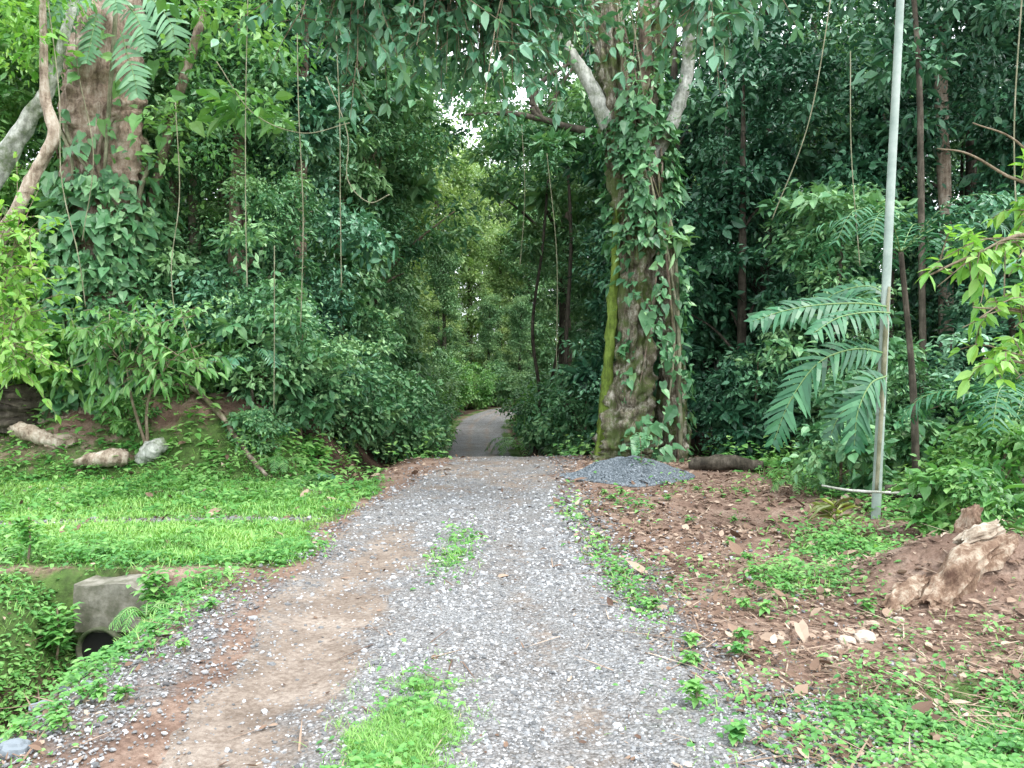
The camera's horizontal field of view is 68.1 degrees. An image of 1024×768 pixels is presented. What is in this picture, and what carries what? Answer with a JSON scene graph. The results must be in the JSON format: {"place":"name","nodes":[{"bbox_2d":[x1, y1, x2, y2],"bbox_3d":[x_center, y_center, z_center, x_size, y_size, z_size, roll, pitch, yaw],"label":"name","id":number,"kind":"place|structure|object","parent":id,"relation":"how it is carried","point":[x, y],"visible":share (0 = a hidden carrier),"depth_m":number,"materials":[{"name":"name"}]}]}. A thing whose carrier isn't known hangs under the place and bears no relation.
{"place":"outdoors","nodes":[
{"label":"outdoors","id":0,"kind":"place"},
{"bbox_2d":[158,408,857,767],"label":"road","id":1,"kind":"structure","parent":0,"point":[478,436],"depth_m":4.51,"materials":[{"name":"gravel"}]},
{"bbox_2d":[676,677,711,708],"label":"weed","id":2,"kind":"object","parent":1,"relation":"on","point":[695,686],"visible":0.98,"depth_m":3.74,"materials":[{"name":"green plant"}]},
{"bbox_2d":[0,381,1023,767],"bbox_3d":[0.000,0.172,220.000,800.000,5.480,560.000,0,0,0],"label":"ground","id":3,"kind":"structure","parent":0,"point":[70,577],"depth_m":5.86,"materials":[{"name":"soil"}]},
{"bbox_2d":[0,383,48,432],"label":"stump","id":4,"kind":"object","parent":3,"relation":"on","point":[13,410],"visible":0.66,"depth_m":13.02,"materials":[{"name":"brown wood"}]},
{"bbox_2d":[0,514,52,562],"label":"weed","id":5,"kind":"object","parent":3,"relation":"on","point":[25,531],"visible":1,"depth_m":6.68,"materials":[{"name":"green plant"}]},
{"bbox_2d":[0,0,62,382],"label":"vine draped tree","id":6,"kind":"object","parent":3,"relation":"on","point":[9,117],"visible":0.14,"depth_m":15.43,"materials":[{"name":"green plant"}]},
{"bbox_2d":[6,421,65,449],"bbox_3d":[-8.168,0.875,12.939,1.223,0.482,0.334,0,0,8],"label":"fallen log","id":7,"kind":"object","parent":3,"relation":"on","point":[34,434],"visible":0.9,"depth_m":12.80,"materials":[{"name":"beige wood"}]},
{"bbox_2d":[0,308,76,400],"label":"bush","id":8,"kind":"object","parent":3,"relation":"on","point":[42,371],"visible":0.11,"depth_m":12.90,"materials":[{"name":"green plant"}]},
{"bbox_2d":[0,152,83,424],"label":"sapling","id":9,"kind":"object","parent":3,"relation":"on","point":[14,287],"visible":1,"depth_m":10.55,"materials":[{"name":"green plant"}]},
{"bbox_2d":[0,0,88,254],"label":"leaning tree","id":10,"kind":"object","parent":3,"relation":"on","point":[38,167],"visible":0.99,"depth_m":11.96,"materials":[{"name":"brown plant"}]},
{"bbox_2d":[0,320,96,407],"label":"bush","id":11,"kind":"object","parent":3,"relation":"on","point":[56,342],"visible":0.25,"depth_m":13.18,"materials":[{"name":"green plant"}]},
{"bbox_2d":[34,602,82,659],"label":"weed","id":12,"kind":"object","parent":3,"relation":"on","point":[58,622],"visible":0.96,"depth_m":5.99,"materials":[{"name":"green plant"}]},
{"bbox_2d":[0,0,124,190],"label":"leaning tree","id":13,"kind":"object","parent":3,"relation":"on","point":[20,133],"visible":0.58,"depth_m":12.93,"materials":[{"name":"green plant"}]},
{"bbox_2d":[0,0,192,317],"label":"vine draped tree","id":14,"kind":"object","parent":3,"relation":"on","point":[45,132],"visible":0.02,"depth_m":16.17,"materials":[{"name":"green plant"}]},
{"bbox_2d":[72,448,129,467],"bbox_3d":[-6.777,1.218,12.506,0.913,0.324,0.356,0,0,0],"label":"fallen log","id":15,"kind":"object","parent":3,"relation":"on","point":[107,458],"visible":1,"depth_m":12.42,"materials":[{"name":"beige wood"}]},
{"bbox_2d":[73,574,161,668],"bbox_3d":[-3.284,1.999,6.397,0.638,0.742,0.435,0,0,0],"label":"culvert","id":16,"kind":"object","parent":3,"relation":"on","point":[105,600],"visible":0.59,"depth_m":6.22,"materials":[{"name":"concrete"}]},
{"bbox_2d":[88,391,163,436],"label":"bush","id":17,"kind":"object","parent":3,"relation":"on","point":[124,407],"visible":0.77,"depth_m":12.99,"materials":[{"name":"green plant"}]},
{"bbox_2d":[108,601,171,632],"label":"fern","id":18,"kind":"object","parent":3,"relation":"on","point":[148,607],"visible":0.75,"depth_m":5.49,"materials":[{"name":"green plant"}]},
{"bbox_2d":[60,258,234,377],"bbox_3d":[-7.163,-1.053,14.791,3.072,2.990,3.587,0,0,-39],"label":"bush","id":19,"kind":"object","parent":3,"relation":"on","point":[165,337],"visible":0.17,"depth_m":13.95,"materials":[{"name":"green plant"}]},
{"bbox_2d":[52,293,248,443],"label":"sapling","id":20,"kind":"object","parent":3,"relation":"on","point":[89,340],"visible":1,"depth_m":12.48,"materials":[{"name":"green plant"}]},
{"bbox_2d":[134,437,168,464],"bbox_3d":[-6.052,1.126,12.713,0.537,0.478,0.384,0,0,0],"label":"rock","id":21,"kind":"object","parent":3,"relation":"on","point":[148,451],"visible":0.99,"depth_m":12.60,"materials":[{"name":"grey stone"}]},
{"bbox_2d":[126,565,181,603],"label":"weed","id":22,"kind":"object","parent":3,"relation":"on","point":[153,593],"visible":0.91,"depth_m":5.88,"materials":[{"name":"green plant"}]},
{"bbox_2d":[0,0,334,423],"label":"tree","id":23,"kind":"object","parent":3,"relation":"on","point":[94,77],"visible":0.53,"depth_m":13.97,"materials":[{"name":"green plant"}]},
{"bbox_2d":[23,109,187,421],"bbox_3d":[-7.694,-1.970,14.564,3.003,6.012,3.073,0,0,0],"label":"climbing vine","id":24,"kind":"object","parent":23,"relation":"attached to","point":[130,236],"visible":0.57,"depth_m":13.72,"materials":[{"name":"green plant"}]},
{"bbox_2d":[46,0,204,174],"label":"split leaf plant","id":25,"kind":"object","parent":23,"relation":"attached to","point":[130,81],"visible":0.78,"depth_m":13.37,"materials":[{"name":"green plant"}]},
{"bbox_2d":[146,328,250,393],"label":"bush","id":26,"kind":"object","parent":3,"relation":"on","point":[207,384],"visible":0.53,"depth_m":13.69,"materials":[{"name":"green plant"}]},
{"bbox_2d":[141,0,294,297],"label":"vine draped tree","id":27,"kind":"object","parent":3,"relation":"on","point":[162,77],"visible":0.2,"depth_m":16.32,"materials":[{"name":"green plant"}]},
{"bbox_2d":[126,264,323,392],"bbox_3d":[-5.577,-0.916,14.895,3.580,2.985,3.067,0,0,2],"label":"bush","id":28,"kind":"object","parent":3,"relation":"on","point":[195,293],"visible":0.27,"depth_m":14.03,"materials":[{"name":"teal plant"}]},
{"bbox_2d":[138,0,330,371],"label":"vine draped tree","id":29,"kind":"object","parent":3,"relation":"on","point":[268,233],"visible":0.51,"depth_m":15.11,"materials":[{"name":"green plant"}]},
{"bbox_2d":[203,348,292,409],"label":"palm","id":30,"kind":"object","parent":3,"relation":"on","point":[233,361],"visible":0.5,"depth_m":13.40,"materials":[{"name":"green plant"}]},
{"bbox_2d":[219,404,295,455],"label":"bush","id":31,"kind":"object","parent":3,"relation":"on","point":[254,417],"visible":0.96,"depth_m":13.13,"materials":[{"name":"green plant"}]},
{"bbox_2d":[158,270,359,409],"bbox_3d":[-4.643,-0.646,14.113,3.568,2.975,3.056,0,0,-22],"label":"bush","id":32,"kind":"object","parent":3,"relation":"on","point":[245,334],"visible":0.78,"depth_m":13.75,"materials":[{"name":"green plant"}]},
{"bbox_2d":[233,309,394,445],"bbox_3d":[-4.180,-0.066,15.195,3.590,2.993,3.075,0,0,1],"label":"bush","id":33,"kind":"object","parent":3,"relation":"on","point":[316,398],"visible":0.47,"depth_m":14.64,"materials":[{"name":"green plant"}]},
{"bbox_2d":[225,0,403,402],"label":"vine draped tree","id":34,"kind":"object","parent":3,"relation":"on","point":[322,100],"visible":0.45,"depth_m":17.06,"materials":[{"name":"green plant"}]},
{"bbox_2d":[305,336,421,457],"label":"bush","id":35,"kind":"object","parent":3,"relation":"on","point":[380,412],"visible":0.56,"depth_m":17.21,"materials":[{"name":"green plant"}]},
{"bbox_2d":[284,1,447,413],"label":"vine draped tree","id":36,"kind":"object","parent":3,"relation":"on","point":[367,180],"visible":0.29,"depth_m":19.95,"materials":[{"name":"green plant"}]},
{"bbox_2d":[317,51,426,371],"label":"vine draped tree","id":37,"kind":"object","parent":3,"relation":"on","point":[417,249],"visible":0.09,"depth_m":23.51,"materials":[{"name":"green plant"}]},
{"bbox_2d":[264,5,489,436],"bbox_3d":[-4.151,-5.835,22.948,6.784,15.322,7.562,0,0,-28],"label":"forest tree","id":38,"kind":"object","parent":3,"relation":"on","point":[436,244],"visible":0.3,"depth_m":22.87,"materials":[{"name":"green plant"}]},
{"bbox_2d":[344,22,438,400],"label":"vine draped tree","id":39,"kind":"object","parent":3,"relation":"on","point":[413,361],"visible":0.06,"depth_m":27.87,"materials":[{"name":"green plant"}]},
{"bbox_2d":[350,365,454,462],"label":"bush","id":40,"kind":"object","parent":3,"relation":"on","point":[418,429],"visible":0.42,"depth_m":20.18,"materials":[{"name":"green plant"}]},
{"bbox_2d":[406,173,441,365],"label":"vine draped tree","id":41,"kind":"object","parent":3,"relation":"on","point":[425,304],"visible":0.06,"depth_m":39.73,"materials":[{"name":"green plant"}]},
{"bbox_2d":[391,378,466,458],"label":"bush","id":42,"kind":"object","parent":3,"relation":"on","point":[435,441],"visible":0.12,"depth_m":23.83,"materials":[{"name":"green plant"}]},
{"bbox_2d":[394,38,481,274],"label":"forest tree","id":43,"kind":"object","parent":3,"relation":"on","point":[442,187],"visible":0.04,"depth_m":37.55,"materials":[{"name":"green plant"}]},
{"bbox_2d":[424,348,467,396],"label":"bush","id":44,"kind":"object","parent":3,"relation":"on","point":[438,353],"visible":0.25,"depth_m":43.68,"materials":[{"name":"green plant"}]},
{"bbox_2d":[418,248,482,379],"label":"vine draped tree","id":45,"kind":"object","parent":3,"relation":"on","point":[445,296],"visible":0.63,"depth_m":51.80,"materials":[{"name":"green plant"}]},
{"bbox_2d":[431,358,477,408],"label":"bush","id":46,"kind":"object","parent":3,"relation":"on","point":[462,395],"visible":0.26,"depth_m":48.56,"materials":[{"name":"green plant"}]},
{"bbox_2d":[321,28,602,174],"bbox_3d":[-1.307,-4.571,21.168,9.478,13.403,5.680,0,0,0],"label":"arching tree","id":47,"kind":"object","parent":3,"relation":"on","point":[559,145],"visible":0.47,"depth_m":20.95,"materials":[{"name":"green plant"}]},
{"bbox_2d":[417,116,506,345],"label":"forest tree","id":48,"kind":"object","parent":3,"relation":"on","point":[461,186],"visible":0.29,"depth_m":53.30,"materials":[{"name":"green plant"}]},
{"bbox_2d":[422,202,509,387],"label":"vine draped tree","id":49,"kind":"object","parent":3,"relation":"on","point":[471,277],"visible":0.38,"depth_m":63.08,"materials":[{"name":"green plant"}]},
{"bbox_2d":[454,361,502,409],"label":"bush","id":50,"kind":"object","parent":3,"relation":"on","point":[481,397],"visible":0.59,"depth_m":52.42,"materials":[{"name":"green plant"}]},
{"bbox_2d":[465,293,507,401],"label":"vine draped tree","id":51,"kind":"object","parent":3,"relation":"on","point":[487,331],"visible":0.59,"depth_m":59.70,"materials":[{"name":"green plant"}]},
{"bbox_2d":[463,214,526,374],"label":"vine draped tree","id":52,"kind":"object","parent":3,"relation":"on","point":[498,281],"visible":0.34,"depth_m":66.29,"materials":[{"name":"green plant"}]},
{"bbox_2d":[476,360,532,406],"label":"bush","id":53,"kind":"object","parent":3,"relation":"on","point":[501,391],"visible":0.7,"depth_m":55.34,"materials":[{"name":"green plant"}]},
{"bbox_2d":[211,0,803,461],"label":"tree","id":54,"kind":"object","parent":3,"relation":"on","point":[507,30],"visible":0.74,"depth_m":10.06,"materials":[{"name":"green plant"}]},
{"bbox_2d":[592,0,699,462],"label":"climbing vine","id":55,"kind":"object","parent":54,"relation":"attached to","point":[634,146],"visible":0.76,"depth_m":14.78,"materials":[{"name":"green plant"}]},
{"bbox_2d":[0,391,1023,767],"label":"leaf litter","id":56,"kind":"object","parent":3,"relation":"on","point":[772,639],"visible":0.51,"depth_m":5.10,"materials":[{"name":"plant"}]},
{"bbox_2d":[0,388,1023,767],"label":"grass","id":57,"kind":"structure","parent":3,"relation":"on","point":[398,732],"depth_m":7.59,"materials":[{"name":"plant"}]},
{"bbox_2d":[0,368,1023,767],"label":"ground cover","id":58,"kind":"object","parent":3,"relation":"on","point":[948,754],"visible":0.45,"depth_m":6.17,"materials":[{"name":"green plant"}]},
{"bbox_2d":[500,294,538,401],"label":"vine draped tree","id":59,"kind":"object","parent":3,"relation":"on","point":[519,335],"visible":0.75,"depth_m":60.68,"materials":[{"name":"green plant"}]},
{"bbox_2d":[495,381,552,446],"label":"bush","id":60,"kind":"object","parent":3,"relation":"on","point":[524,395],"visible":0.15,"depth_m":33.67,"materials":[{"name":"green plant"}]},
{"bbox_2d":[491,202,557,384],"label":"vine draped tree","id":61,"kind":"object","parent":3,"relation":"on","point":[542,350],"visible":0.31,"depth_m":65.68,"materials":[{"name":"green plant"}]},
{"bbox_2d":[493,132,584,455],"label":"slim tree","id":62,"kind":"object","parent":3,"relation":"on","point":[546,184],"visible":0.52,"depth_m":26.96,"materials":[{"name":"green plant"}]},
{"bbox_2d":[454,9,629,405],"bbox_3d":[1.700,-6.690,32.976,9.213,19.096,9.933,0,0,24],"label":"forest tree","id":63,"kind":"object","parent":3,"relation":"on","point":[534,229],"visible":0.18,"depth_m":31.72,"materials":[{"name":"green plant"}]},
{"bbox_2d":[506,378,588,455],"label":"bush","id":64,"kind":"object","parent":3,"relation":"on","point":[539,441],"visible":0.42,"depth_m":26.55,"materials":[{"name":"green plant"}]},
{"bbox_2d":[490,113,606,439],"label":"slim tree","id":65,"kind":"object","parent":3,"relation":"on","point":[571,243],"visible":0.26,"depth_m":23.95,"materials":[{"name":"green plant"}]},
{"bbox_2d":[522,360,597,454],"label":"bush","id":66,"kind":"object","parent":3,"relation":"on","point":[559,423],"visible":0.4,"depth_m":21.12,"materials":[{"name":"green plant"}]},
{"bbox_2d":[520,241,599,443],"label":"slim tree","id":67,"kind":"object","parent":3,"relation":"on","point":[571,333],"visible":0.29,"depth_m":29.95,"materials":[{"name":"green plant"}]},
{"bbox_2d":[507,0,694,341],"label":"forest tree","id":68,"kind":"object","parent":3,"relation":"on","point":[579,195],"visible":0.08,"depth_m":27.32,"materials":[{"name":"green plant"}]},
{"bbox_2d":[541,218,700,409],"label":"understory tree","id":69,"kind":"object","parent":3,"relation":"on","point":[580,323],"visible":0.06,"depth_m":26.41,"materials":[{"name":"green plant"}]},
{"bbox_2d":[559,455,694,487],"bbox_3d":[2.086,1.423,13.067,2.079,0.419,2.210,0,0,44],"label":"gravel pile","id":70,"kind":"object","parent":3,"relation":"on","point":[622,471],"visible":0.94,"depth_m":12.48,"materials":[{"name":"gravel"}]},
{"bbox_2d":[549,222,708,418],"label":"understory tree","id":71,"kind":"object","parent":3,"relation":"on","point":[581,373],"visible":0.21,"depth_m":20.87,"materials":[{"name":"green plant"}]},
{"bbox_2d":[563,360,703,449],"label":"bush","id":72,"kind":"object","parent":3,"relation":"on","point":[593,419],"visible":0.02,"depth_m":18.47,"materials":[{"name":"green plant"}]},
{"bbox_2d":[550,0,785,305],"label":"forest tree","id":73,"kind":"object","parent":3,"relation":"on","point":[594,178],"visible":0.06,"depth_m":22.08,"materials":[{"name":"green plant"}]},
{"bbox_2d":[630,20,801,438],"bbox_3d":[5.545,-4.211,20.959,4.890,11.548,3.859,0,0,0],"label":"slim tree","id":74,"kind":"object","parent":3,"relation":"on","point":[698,133],"visible":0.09,"depth_m":20.57,"materials":[{"name":"green plant"}]},
{"bbox_2d":[688,454,763,471],"bbox_3d":[3.834,1.417,13.607,1.305,0.317,0.328,0,0,15],"label":"fallen log","id":75,"kind":"object","parent":3,"relation":"on","point":[718,462],"visible":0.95,"depth_m":13.53,"materials":[{"name":"brown wood"}]},
{"bbox_2d":[686,341,842,459],"bbox_3d":[5.285,0.550,16.070,3.101,3.019,3.621,0,0,-26],"label":"bush","id":76,"kind":"object","parent":3,"relation":"on","point":[739,430],"visible":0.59,"depth_m":15.65,"materials":[{"name":"green plant"}]},
{"bbox_2d":[653,3,877,446],"bbox_3d":[5.607,-3.209,18.100,6.225,10.854,6.097,0,0,20],"label":"understory tree","id":77,"kind":"object","parent":3,"relation":"on","point":[731,200],"visible":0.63,"depth_m":17.72,"materials":[{"name":"green plant"}]},
{"bbox_2d":[663,0,901,439],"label":"forest tree","id":78,"kind":"object","parent":3,"relation":"on","point":[813,161],"visible":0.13,"depth_m":20.18,"materials":[{"name":"green plant"}]},
{"bbox_2d":[690,0,958,437],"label":"forest tree","id":79,"kind":"object","parent":3,"relation":"on","point":[817,37],"visible":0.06,"depth_m":22.06,"materials":[{"name":"green plant"}]},
{"bbox_2d":[723,176,928,446],"bbox_3d":[6.219,-1.045,15.506,4.010,6.113,4.011,0,0,-2],"label":"understory tree","id":80,"kind":"object","parent":3,"relation":"on","point":[808,208],"visible":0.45,"depth_m":14.92,"materials":[{"name":"green plant"}]},
{"bbox_2d":[802,497,865,525],"bbox_3d":[3.429,1.403,8.294,0.691,0.375,0.699,0,0,0],"label":"cordyline","id":81,"kind":"object","parent":3,"relation":"on","point":[822,507],"visible":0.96,"depth_m":8.17,"materials":[{"name":"green plant"}]},
{"bbox_2d":[780,415,901,494],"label":"bush","id":82,"kind":"object","parent":3,"relation":"on","point":[820,458],"visible":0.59,"depth_m":10.24,"materials":[{"name":"green plant"}]},
{"bbox_2d":[871,0,903,518],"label":"grey pole","id":83,"kind":"object","parent":3,"relation":"on","point":[890,184],"visible":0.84,"depth_m":8.76,"materials":[{"name":"metal"}]},
{"bbox_2d":[745,280,891,490],"bbox_3d":[3.656,-0.021,8.652,1.953,2.521,1.161,0,0,-42],"label":"split leaf plant","id":84,"kind":"object","parent":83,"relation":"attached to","point":[868,392],"visible":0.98,"depth_m":8.34,"materials":[{"name":"green plant"}]},
{"bbox_2d":[757,0,1023,441],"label":"understory tree","id":85,"kind":"object","parent":3,"relation":"on","point":[869,158],"visible":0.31,"depth_m":16.48,"materials":[{"name":"green plant"}]},
{"bbox_2d":[788,332,994,477],"bbox_3d":[6.310,0.580,13.265,3.029,2.949,3.537,0,0,-15],"label":"bush","id":86,"kind":"object","parent":3,"relation":"on","point":[931,426],"visible":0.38,"depth_m":12.73,"materials":[{"name":"green plant"}]},
{"bbox_2d":[815,0,971,440],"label":"slim tree","id":87,"kind":"object","parent":3,"relation":"on","point":[916,74],"visible":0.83,"depth_m":14.16,"materials":[{"name":"green plant"}]},
{"bbox_2d":[791,191,1016,477],"bbox_3d":[5.882,-0.509,11.565,3.088,4.467,2.809,0,0,0],"label":"palm","id":88,"kind":"object","parent":3,"relation":"on","point":[904,245],"visible":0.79,"depth_m":11.50,"materials":[{"name":"green plant"}]},
{"bbox_2d":[880,573,930,614],"bbox_3d":[2.755,1.500,5.308,0.544,0.309,0.203,0,0,-31],"label":"root lump","id":89,"kind":"object","parent":3,"relation":"on","point":[906,593],"visible":0.73,"depth_m":5.24,"materials":[{"name":"brown wood"}]},
{"bbox_2d":[835,0,1023,416],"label":"forest tree","id":90,"kind":"object","parent":3,"relation":"on","point":[970,147],"visible":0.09,"depth_m":17.84,"materials":[{"name":"green plant"}]},
{"bbox_2d":[867,80,1010,422],"bbox_3d":[13.079,-3.191,21.886,5.914,10.802,5.792,0,0,32],"label":"understory tree","id":91,"kind":"object","parent":3,"relation":"on","point":[957,156],"visible":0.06,"depth_m":21.73,"materials":[{"name":"green plant"}]},
{"bbox_2d":[877,0,1002,370],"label":"slim tree","id":92,"kind":"object","parent":3,"relation":"on","point":[944,175],"visible":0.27,"depth_m":16.90,"materials":[{"name":"brown plant"}]},
{"bbox_2d":[882,458,1023,535],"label":"bush","id":93,"kind":"object","parent":3,"relation":"on","point":[965,474],"visible":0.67,"depth_m":7.35,"materials":[{"name":"green plant"}]},
{"bbox_2d":[890,0,1023,420],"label":"understory tree","id":94,"kind":"object","parent":3,"relation":"on","point":[1003,119],"visible":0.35,"depth_m":15.70,"materials":[{"name":"green plant"}]},
{"bbox_2d":[892,380,1023,490],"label":"palm","id":95,"kind":"object","parent":3,"relation":"on","point":[985,403],"visible":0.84,"depth_m":9.52,"materials":[{"name":"green plant"}]},
{"bbox_2d":[903,414,1023,516],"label":"bush","id":96,"kind":"object","parent":3,"relation":"on","point":[1004,444],"visible":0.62,"depth_m":8.78,"materials":[{"name":"green plant"}]},
{"bbox_2d":[905,183,1023,434],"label":"understory tree","id":97,"kind":"object","parent":3,"relation":"on","point":[1008,328],"visible":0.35,"depth_m":13.70,"materials":[{"name":"teal plant"}]},
{"bbox_2d":[917,533,1018,611],"bbox_3d":[3.233,1.342,5.385,0.957,0.599,0.285,0,0,-25],"label":"broken log","id":98,"kind":"object","parent":3,"relation":"on","point":[963,569],"visible":0.81,"depth_m":5.28,"materials":[{"name":"brown wood"}]},
{"bbox_2d":[952,519,1005,544],"bbox_3d":[3.432,1.105,5.519,0.438,0.219,0.198,0,0,-18],"label":"root lump","id":99,"kind":"object","parent":98,"relation":"on","point":[985,531],"visible":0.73,"depth_m":5.46,"materials":[{"name":"brown wood"}]},
{"bbox_2d":[953,504,983,532],"bbox_3d":[3.579,1.103,5.956,0.228,0.340,0.196,0,0,16],"label":"wood chunk","id":100,"kind":"object","parent":3,"relation":"on","point":[969,517],"visible":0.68,"depth_m":5.92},
{"bbox_2d":[915,224,1023,398],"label":"sapling","id":101,"kind":"object","parent":3,"relation":"on","point":[980,269],"visible":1,"depth_m":5.24,"materials":[{"name":"green plant"}]},
{"bbox_2d":[927,342,1023,483],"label":"bush","id":102,"kind":"object","parent":3,"relation":"on","point":[960,430],"visible":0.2,"depth_m":11.95,"materials":[{"name":"green plant"}]},
{"bbox_2d":[932,479,1023,530],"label":"broad leaf plant","id":103,"kind":"object","parent":3,"relation":"on","point":[993,503],"visible":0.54,"depth_m":7.15,"materials":[{"name":"green plant"}]},
{"bbox_2d":[937,122,1023,253],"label":"sapling","id":104,"kind":"object","parent":3,"relation":"on","point":[1017,210],"visible":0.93,"depth_m":6.52,"materials":[{"name":"green plant"}]},
{"bbox_2d":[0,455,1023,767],"bbox_3d":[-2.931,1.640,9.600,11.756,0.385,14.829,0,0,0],"label":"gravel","id":105,"kind":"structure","parent":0,"point":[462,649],"depth_m":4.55,"materials":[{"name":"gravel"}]},
{"bbox_2d":[26,1,1000,364],"label":"sky","id":106,"kind":"structure","parent":0,"point":[523,93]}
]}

